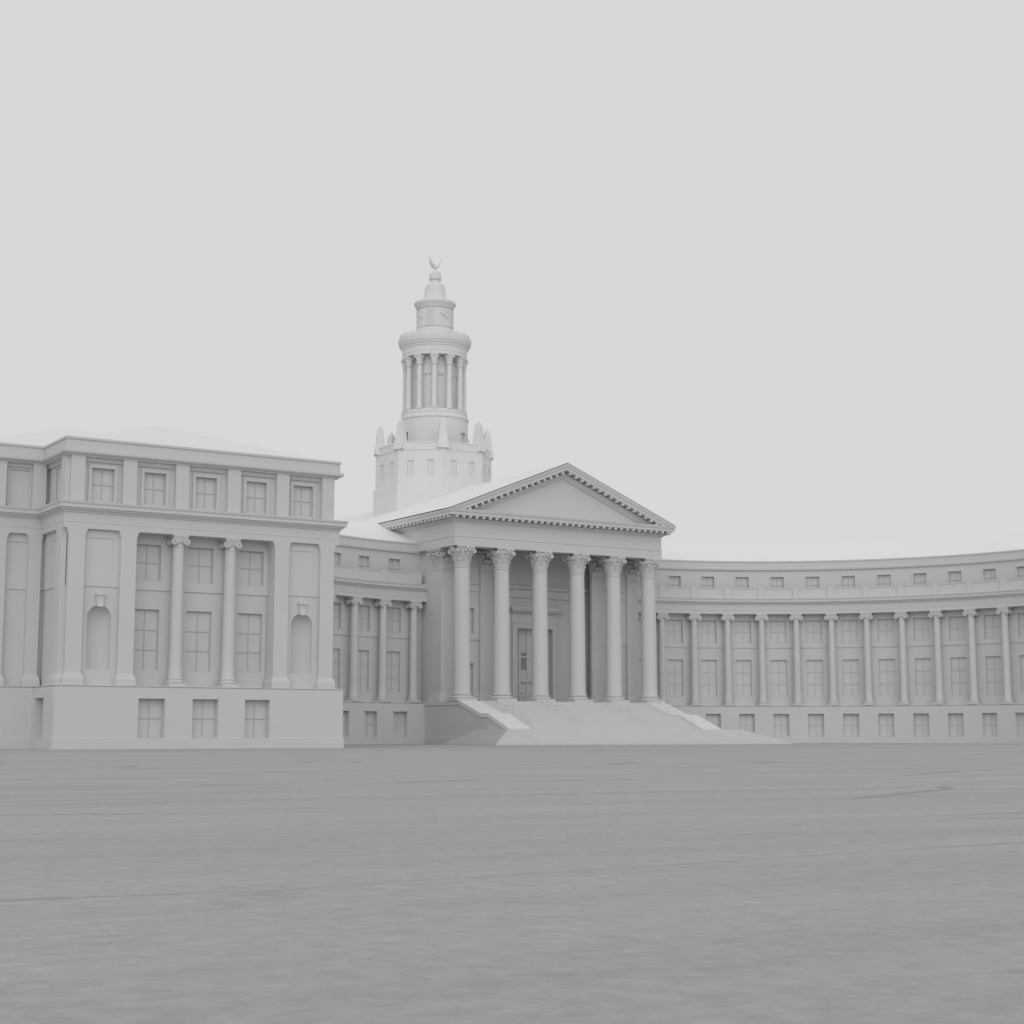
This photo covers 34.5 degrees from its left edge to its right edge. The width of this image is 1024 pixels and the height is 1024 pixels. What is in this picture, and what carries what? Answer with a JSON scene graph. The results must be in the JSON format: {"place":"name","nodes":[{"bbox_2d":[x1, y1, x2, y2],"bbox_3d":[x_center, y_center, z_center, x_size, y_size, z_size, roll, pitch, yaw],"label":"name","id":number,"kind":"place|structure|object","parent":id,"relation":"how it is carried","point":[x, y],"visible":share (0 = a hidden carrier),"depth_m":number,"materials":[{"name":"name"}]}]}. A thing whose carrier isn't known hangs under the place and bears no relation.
{"place":"outdoors","nodes":[
{"label":"outdoors","id":0,"kind":"place"},
{"bbox_2d":[0,743,1023,1023],"bbox_3d":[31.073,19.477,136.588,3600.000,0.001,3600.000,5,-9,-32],"label":"ground","id":1,"kind":"structure","parent":0,"point":[838,883],"depth_m":11.53,"materials":[{"name":"grey concrete"}]},
{"bbox_2d":[0,426,348,749],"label":"pavilion","id":2,"kind":"structure","parent":1,"relation":"on","point":[161,587],"depth_m":122.47,"materials":[{"name":"stone"}]},
{"bbox_2d":[91,468,112,500],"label":"window","id":3,"kind":"structure","parent":2,"relation":"in","point":[102,479],"depth_m":120.68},
{"bbox_2d":[133,609,157,669],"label":"window","id":4,"kind":"structure","parent":2,"relation":"in","point":[145,621],"depth_m":121.96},
{"bbox_2d":[136,544,159,580],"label":"window","id":5,"kind":"structure","parent":2,"relation":"in","point":[147,556],"depth_m":122.70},
{"bbox_2d":[137,699,162,737],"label":"window","id":6,"kind":"structure","parent":2,"relation":"in","point":[149,710],"depth_m":119.98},
{"bbox_2d":[144,473,164,504],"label":"window","id":7,"kind":"structure","parent":2,"relation":"in","point":[154,484],"depth_m":122.76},
{"bbox_2d":[185,611,210,670],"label":"window","id":8,"kind":"structure","parent":2,"relation":"in","point":[197,643],"depth_m":124.09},
{"bbox_2d":[188,548,211,583],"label":"window","id":9,"kind":"structure","parent":2,"relation":"in","point":[199,559],"depth_m":124.85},
{"bbox_2d":[192,699,215,737],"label":"window","id":10,"kind":"structure","parent":2,"relation":"in","point":[203,714],"depth_m":122.17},
{"bbox_2d":[195,477,215,508],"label":"window","id":11,"kind":"structure","parent":2,"relation":"in","point":[205,487],"depth_m":124.91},
{"bbox_2d":[236,613,260,672],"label":"window","id":12,"kind":"structure","parent":2,"relation":"in","point":[248,625],"depth_m":126.29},
{"bbox_2d":[239,551,262,585],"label":"window","id":13,"kind":"structure","parent":2,"relation":"in","point":[250,563],"depth_m":127.03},
{"bbox_2d":[244,700,266,737],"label":"window","id":14,"kind":"structure","parent":2,"relation":"in","point":[255,710],"depth_m":124.36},
{"bbox_2d":[246,482,264,512],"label":"window","id":15,"kind":"structure","parent":2,"relation":"in","point":[255,493],"depth_m":127.09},
{"bbox_2d":[293,486,311,516],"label":"window","id":16,"kind":"structure","parent":2,"relation":"in","point":[301,495],"depth_m":129.16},
{"bbox_2d":[332,519,428,743],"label":"colonnade wing","id":17,"kind":"structure","parent":1,"relation":"on","point":[380,592],"depth_m":180.60,"materials":[{"name":"white stone"}]},
{"bbox_2d":[332,649,338,688],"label":"window","id":18,"kind":"structure","parent":17,"relation":"in","point":[335,670],"depth_m":176.50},
{"bbox_2d":[333,603,339,628],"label":"window","id":19,"kind":"structure","parent":17,"relation":"in","point":[336,606],"depth_m":177.19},
{"bbox_2d":[334,553,338,564],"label":"window","id":20,"kind":"structure","parent":17,"relation":"in","point":[336,555],"depth_m":177.92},
{"bbox_2d":[343,711,345,736],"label":"window","id":21,"kind":"structure","parent":17,"relation":"in","point":[344,712],"depth_m":175.17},
{"bbox_2d":[358,650,367,691],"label":"window","id":22,"kind":"structure","parent":17,"relation":"in","point":[362,654],"depth_m":179.63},
{"bbox_2d":[358,605,368,630],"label":"window","id":23,"kind":"structure","parent":17,"relation":"in","point":[363,611],"depth_m":180.33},
{"bbox_2d":[359,556,367,567],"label":"window","id":24,"kind":"structure","parent":17,"relation":"in","point":[363,561],"depth_m":181.08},
{"bbox_2d":[364,711,373,736],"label":"window","id":25,"kind":"structure","parent":17,"relation":"in","point":[369,715],"depth_m":178.01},
{"bbox_2d":[387,651,398,691],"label":"window","id":26,"kind":"structure","parent":17,"relation":"in","point":[392,657],"depth_m":182.54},
{"bbox_2d":[387,607,399,632],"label":"window","id":27,"kind":"structure","parent":17,"relation":"in","point":[393,614],"depth_m":183.26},
{"bbox_2d":[389,559,398,570],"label":"window","id":28,"kind":"structure","parent":17,"relation":"in","point":[393,563],"depth_m":184.11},
{"bbox_2d":[393,712,404,736],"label":"window","id":29,"kind":"structure","parent":17,"relation":"in","point":[399,717],"depth_m":180.95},
{"bbox_2d":[340,463,675,743],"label":"portico","id":30,"kind":"structure","parent":1,"relation":"on","point":[530,579],"depth_m":186.43,"materials":[{"name":"stone"}]},
{"bbox_2d":[373,257,493,522],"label":"clock tower","id":31,"kind":"structure","parent":30,"relation":"on","point":[428,451],"depth_m":210.33,"materials":[{"name":"stone"}]},
{"bbox_2d":[470,664,471,695],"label":"window","id":32,"kind":"structure","parent":30,"relation":"in","point":[470,664],"depth_m":183.48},
{"bbox_2d":[470,608,471,632],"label":"window","id":33,"kind":"structure","parent":30,"relation":"in","point":[470,608],"depth_m":184.29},
{"bbox_2d":[509,606,563,701],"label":"door","id":34,"kind":"structure","parent":30,"relation":"in","point":[521,617],"depth_m":189.68,"materials":[{"name":"stone"}]},
{"bbox_2d":[443,701,793,744],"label":"entrance stairs","id":35,"kind":"structure","parent":1,"relation":"on","point":[487,723],"depth_m":174.76,"materials":[{"name":"stone"}]},
{"bbox_2d":[484,692,530,727],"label":"handrail","id":36,"kind":"object","parent":35,"relation":"on","point":[510,709],"visible":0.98,"depth_m":173.33,"materials":[{"name":"metal"}]},
{"bbox_2d":[534,693,581,727],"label":"handrail","id":37,"kind":"object","parent":35,"relation":"on","point":[557,706],"visible":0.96,"depth_m":177.33,"materials":[{"name":"metal"}]},
{"bbox_2d":[597,694,646,719],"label":"handrail","id":38,"kind":"object","parent":35,"relation":"on","point":[619,706],"visible":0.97,"depth_m":183.00,"materials":[{"name":"metal"}]},
{"bbox_2d":[643,695,692,721],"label":"handrail","id":39,"kind":"object","parent":35,"relation":"on","point":[670,707],"visible":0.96,"depth_m":184.65,"materials":[{"name":"metal"}]},
{"bbox_2d":[638,532,1023,743],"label":"colonnade wing","id":40,"kind":"structure","parent":1,"relation":"on","point":[913,641],"depth_m":201.46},
{"bbox_2d":[638,619,640,641],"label":"window","id":41,"kind":"structure","parent":40,"relation":"in","point":[639,620],"depth_m":201.37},
{"bbox_2d":[639,659,640,695],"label":"window","id":42,"kind":"structure","parent":40,"relation":"in","point":[639,659],"depth_m":200.58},
{"bbox_2d":[669,576,679,586],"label":"window","id":43,"kind":"structure","parent":40,"relation":"in","point":[674,581],"depth_m":203.79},
{"bbox_2d":[668,620,681,642],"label":"window","id":44,"kind":"structure","parent":40,"relation":"in","point":[674,626],"depth_m":202.95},
{"bbox_2d":[668,660,682,695],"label":"window","id":45,"kind":"structure","parent":40,"relation":"in","point":[675,677],"depth_m":202.21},
{"bbox_2d":[702,577,713,587],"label":"window","id":46,"kind":"structure","parent":40,"relation":"in","point":[707,582],"depth_m":204.79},
{"bbox_2d":[701,620,715,642],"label":"window","id":47,"kind":"structure","parent":40,"relation":"in","point":[708,628],"depth_m":203.94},
{"bbox_2d":[701,660,716,696],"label":"window","id":48,"kind":"structure","parent":40,"relation":"in","point":[708,667],"depth_m":203.20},
{"bbox_2d":[706,714,719,727],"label":"window","id":49,"kind":"structure","parent":40,"relation":"in","point":[714,719],"depth_m":201.42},
{"bbox_2d":[736,577,747,587],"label":"window","id":50,"kind":"structure","parent":40,"relation":"in","point":[741,582],"depth_m":205.29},
{"bbox_2d":[735,621,750,642],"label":"window","id":51,"kind":"structure","parent":40,"relation":"in","point":[742,628],"depth_m":204.44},
{"bbox_2d":[736,660,751,696],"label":"window","id":52,"kind":"structure","parent":40,"relation":"in","point":[743,667],"depth_m":203.69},
{"bbox_2d":[739,714,753,731],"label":"window","id":53,"kind":"structure","parent":40,"relation":"in","point":[746,721],"depth_m":201.81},
{"bbox_2d":[771,577,783,587],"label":"window","id":54,"kind":"structure","parent":40,"relation":"in","point":[776,582],"depth_m":205.29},
{"bbox_2d":[770,621,785,642],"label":"window","id":55,"kind":"structure","parent":40,"relation":"in","point":[777,629],"depth_m":204.44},
{"bbox_2d":[771,660,786,696],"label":"window","id":56,"kind":"structure","parent":40,"relation":"in","point":[778,667],"depth_m":203.69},
{"bbox_2d":[773,714,788,736],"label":"window","id":57,"kind":"structure","parent":40,"relation":"in","point":[781,721],"depth_m":201.76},
{"bbox_2d":[806,577,818,587],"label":"window","id":58,"kind":"structure","parent":40,"relation":"in","point":[811,582],"depth_m":204.79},
{"bbox_2d":[806,620,821,642],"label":"window","id":59,"kind":"structure","parent":40,"relation":"in","point":[813,629],"depth_m":203.94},
{"bbox_2d":[806,660,823,696],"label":"window","id":60,"kind":"structure","parent":40,"relation":"in","point":[814,667],"depth_m":203.20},
{"bbox_2d":[808,714,823,736],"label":"window","id":61,"kind":"structure","parent":40,"relation":"in","point":[815,721],"depth_m":201.32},
{"bbox_2d":[842,576,854,586],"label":"window","id":62,"kind":"structure","parent":40,"relation":"in","point":[847,581],"depth_m":203.79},
{"bbox_2d":[841,620,857,642],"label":"window","id":63,"kind":"structure","parent":40,"relation":"in","point":[849,628],"depth_m":202.95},
{"bbox_2d":[843,714,859,736],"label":"window","id":64,"kind":"structure","parent":40,"relation":"in","point":[851,721],"depth_m":200.34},
{"bbox_2d":[843,660,859,695],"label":"window","id":65,"kind":"structure","parent":40,"relation":"in","point":[851,687],"depth_m":202.21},
{"bbox_2d":[878,575,890,585],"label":"window","id":66,"kind":"structure","parent":40,"relation":"in","point":[883,580],"depth_m":202.30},
{"bbox_2d":[878,619,893,641],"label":"window","id":67,"kind":"structure","parent":40,"relation":"in","point":[885,627],"depth_m":201.52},
{"bbox_2d":[879,714,894,736],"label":"window","id":68,"kind":"structure","parent":40,"relation":"in","point":[886,721],"depth_m":198.93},
{"bbox_2d":[879,659,895,695],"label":"window","id":69,"kind":"structure","parent":40,"relation":"in","point":[887,680],"depth_m":200.73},
{"bbox_2d":[914,573,925,584],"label":"window","id":70,"kind":"structure","parent":40,"relation":"in","point":[920,578],"depth_m":200.39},
{"bbox_2d":[914,713,929,736],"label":"window","id":71,"kind":"structure","parent":40,"relation":"in","point":[921,720],"depth_m":197.04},
{"bbox_2d":[914,618,929,640],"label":"window","id":72,"kind":"structure","parent":40,"relation":"in","point":[921,628],"depth_m":199.56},
{"bbox_2d":[915,658,931,695],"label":"window","id":73,"kind":"structure","parent":40,"relation":"in","point":[922,665],"depth_m":198.78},
{"bbox_2d":[949,571,960,582],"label":"window","id":74,"kind":"structure","parent":40,"relation":"in","point":[954,577],"depth_m":198.03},
{"bbox_2d":[949,713,963,736],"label":"window","id":75,"kind":"structure","parent":40,"relation":"in","point":[956,719],"depth_m":194.74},
{"bbox_2d":[949,616,964,639],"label":"window","id":76,"kind":"structure","parent":40,"relation":"in","point":[957,624],"depth_m":197.18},
{"bbox_2d":[951,657,967,694],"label":"window","id":77,"kind":"structure","parent":40,"relation":"in","point":[958,664],"depth_m":196.42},
{"bbox_2d":[984,569,995,580],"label":"window","id":78,"kind":"structure","parent":40,"relation":"in","point":[989,574],"depth_m":195.27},
{"bbox_2d":[984,713,997,736],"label":"window","id":79,"kind":"structure","parent":40,"relation":"in","point":[990,719],"depth_m":192.10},
{"bbox_2d":[984,615,999,638],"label":"window","id":80,"kind":"structure","parent":40,"relation":"in","point":[991,621],"depth_m":194.41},
{"bbox_2d":[986,656,1001,694],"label":"window","id":81,"kind":"structure","parent":40,"relation":"in","point":[993,663],"depth_m":193.65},
{"bbox_2d":[1017,713,1023,736],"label":"window","id":82,"kind":"structure","parent":40,"relation":"in","point":[1020,716],"depth_m":189.40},
{"bbox_2d":[1018,613,1023,636],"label":"window","id":83,"kind":"structure","parent":40,"relation":"in","point":[1021,615],"depth_m":191.73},
{"bbox_2d":[1018,567,1023,577],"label":"window","id":84,"kind":"structure","parent":40,"relation":"in","point":[1020,569],"depth_m":192.41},
{"bbox_2d":[1020,655,1023,693],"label":"window","id":85,"kind":"structure","parent":40,"relation":"in","point":[1021,656],"depth_m":191.12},
{"bbox_2d":[0,0,1023,543],"label":"sky","id":86,"kind":"structure","parent":0,"point":[752,271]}
]}

